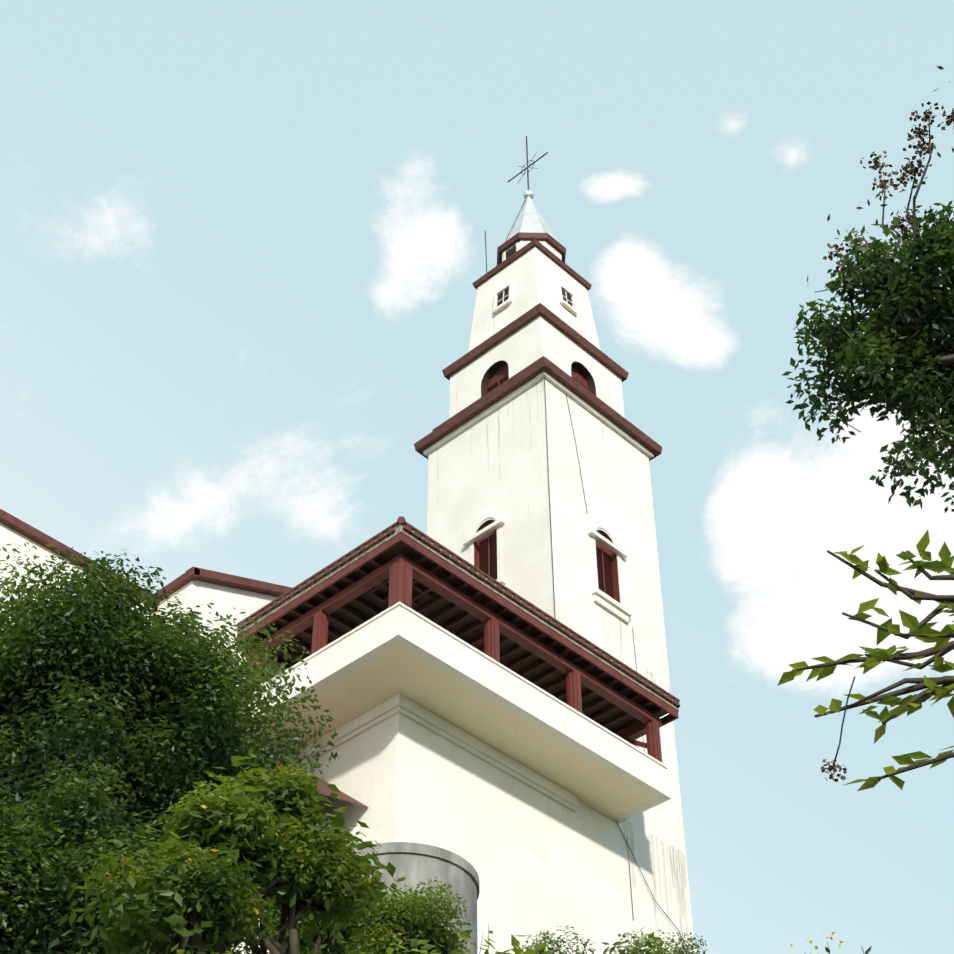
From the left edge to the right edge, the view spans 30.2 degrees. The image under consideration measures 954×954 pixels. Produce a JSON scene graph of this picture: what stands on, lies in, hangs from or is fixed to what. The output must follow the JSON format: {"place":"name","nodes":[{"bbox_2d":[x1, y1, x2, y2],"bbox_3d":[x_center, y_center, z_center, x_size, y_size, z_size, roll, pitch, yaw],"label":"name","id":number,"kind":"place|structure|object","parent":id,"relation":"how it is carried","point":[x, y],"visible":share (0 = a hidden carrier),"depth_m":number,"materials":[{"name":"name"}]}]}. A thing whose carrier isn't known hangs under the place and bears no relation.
{"place":"outdoors","nodes":[
{"label":"outdoors","id":0,"kind":"place"},
{"bbox_2d":[0,0,953,953],"label":"sky","id":1,"kind":"structure","parent":0,"point":[242,242],"materials":[{"name":"blue"}]},
{"bbox_3d":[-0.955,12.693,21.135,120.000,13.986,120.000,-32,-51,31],"label":"hillside ground","id":2,"kind":"structure","parent":0,"visible":0},
{"bbox_2d":[0,509,291,953],"bbox_3d":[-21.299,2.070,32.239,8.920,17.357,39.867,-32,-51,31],"label":"church wings","id":3,"kind":"object","parent":2,"relation":"on","point":[225,593],"visible":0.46,"depth_m":43.59},
{"bbox_2d":[0,753,321,953],"bbox_3d":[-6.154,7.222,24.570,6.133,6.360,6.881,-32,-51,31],"label":"tree","id":4,"kind":"object","parent":2,"relation":"on","point":[36,883],"visible":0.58,"depth_m":24.30,"materials":[{"name":"green plant"}]},
{"bbox_2d":[58,825,280,953],"bbox_3d":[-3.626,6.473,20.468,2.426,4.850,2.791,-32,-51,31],"label":"tree","id":5,"kind":"object","parent":2,"relation":"on","point":[198,899],"visible":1,"depth_m":21.24,"materials":[{"name":"green plant"}]},
{"bbox_2d":[0,542,340,914],"bbox_3d":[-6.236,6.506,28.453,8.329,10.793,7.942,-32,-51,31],"label":"tree","id":6,"kind":"object","parent":2,"relation":"on","point":[93,668],"visible":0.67,"depth_m":27.94,"materials":[{"name":"green plant"}]},
{"bbox_2d":[145,773,319,953],"bbox_3d":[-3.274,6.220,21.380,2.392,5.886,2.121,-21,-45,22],"label":"tree","id":7,"kind":"object","parent":2,"relation":"on","point":[229,823],"visible":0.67,"depth_m":22.41,"materials":[{"name":"green plant"}]},
{"bbox_2d":[192,747,350,953],"bbox_3d":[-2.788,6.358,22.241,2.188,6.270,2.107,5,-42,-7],"label":"tree","id":8,"kind":"object","parent":2,"relation":"on","point":[292,798],"visible":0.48,"depth_m":23.57,"materials":[{"name":"green plant"}]},
{"bbox_2d":[230,806,395,953],"bbox_3d":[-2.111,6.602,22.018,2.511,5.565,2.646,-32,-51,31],"label":"tree","id":9,"kind":"object","parent":2,"relation":"on","point":[329,897],"visible":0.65,"depth_m":22.95,"materials":[{"name":"green plant"}]},
{"bbox_2d":[256,847,405,953],"bbox_3d":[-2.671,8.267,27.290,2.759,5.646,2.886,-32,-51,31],"label":"bush wood","id":10,"kind":"object","parent":2,"relation":"on","point":[320,939],"visible":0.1,"depth_m":28.22,"materials":[{"name":"green plant"}]},
{"bbox_2d":[324,842,479,953],"bbox_3d":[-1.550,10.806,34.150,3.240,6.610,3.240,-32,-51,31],"label":"concrete tank","id":11,"kind":"object","parent":2,"relation":"on","point":[414,864],"visible":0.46,"depth_m":35.03,"materials":[{"name":"grey concrete"}]},
{"bbox_2d":[334,877,475,953],"bbox_3d":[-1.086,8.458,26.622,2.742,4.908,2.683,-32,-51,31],"label":"bush","id":12,"kind":"object","parent":2,"relation":"on","point":[411,919],"visible":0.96,"depth_m":27.15,"materials":[{"name":"green plant"}]},
{"bbox_2d":[237,516,684,953],"bbox_3d":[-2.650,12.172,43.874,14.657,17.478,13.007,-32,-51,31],"label":"loggia building","id":13,"kind":"structure","parent":2,"relation":"on","point":[488,728],"depth_m":41.93,"materials":[{"name":"paint"}]},
{"bbox_2d":[76,924,871,953],"bbox_3d":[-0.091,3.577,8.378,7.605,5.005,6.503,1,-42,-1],"label":"shrubs","id":14,"kind":"object","parent":2,"relation":"on","point":[515,942],"visible":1,"depth_m":9.06,"materials":[{"name":"green plant"}]},
{"bbox_2d":[414,136,694,953],"bbox_3d":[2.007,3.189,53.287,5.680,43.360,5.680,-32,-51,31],"label":"church tower","id":15,"kind":"structure","parent":2,"relation":"on","point":[538,450],"depth_m":52.96,"materials":[{"name":"paint"}]},
{"bbox_2d":[514,925,664,953],"bbox_3d":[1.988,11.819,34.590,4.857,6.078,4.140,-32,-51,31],"label":"bush","id":16,"kind":"object","parent":2,"relation":"on","point":[612,949],"visible":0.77,"depth_m":34.88,"materials":[{"name":"green plant"}]},
{"bbox_2d":[618,929,707,953],"bbox_3d":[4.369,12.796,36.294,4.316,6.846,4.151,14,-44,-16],"label":"bush","id":17,"kind":"object","parent":2,"relation":"on","point":[687,949],"visible":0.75,"depth_m":37.36,"materials":[{"name":"green plant"}]},
{"bbox_2d":[777,66,953,790],"bbox_3d":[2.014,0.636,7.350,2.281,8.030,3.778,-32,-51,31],"label":"tree limbs","id":18,"kind":"object","parent":2,"relation":"on","point":[906,323],"visible":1,"depth_m":9.71,"materials":[{"name":"green plant"}]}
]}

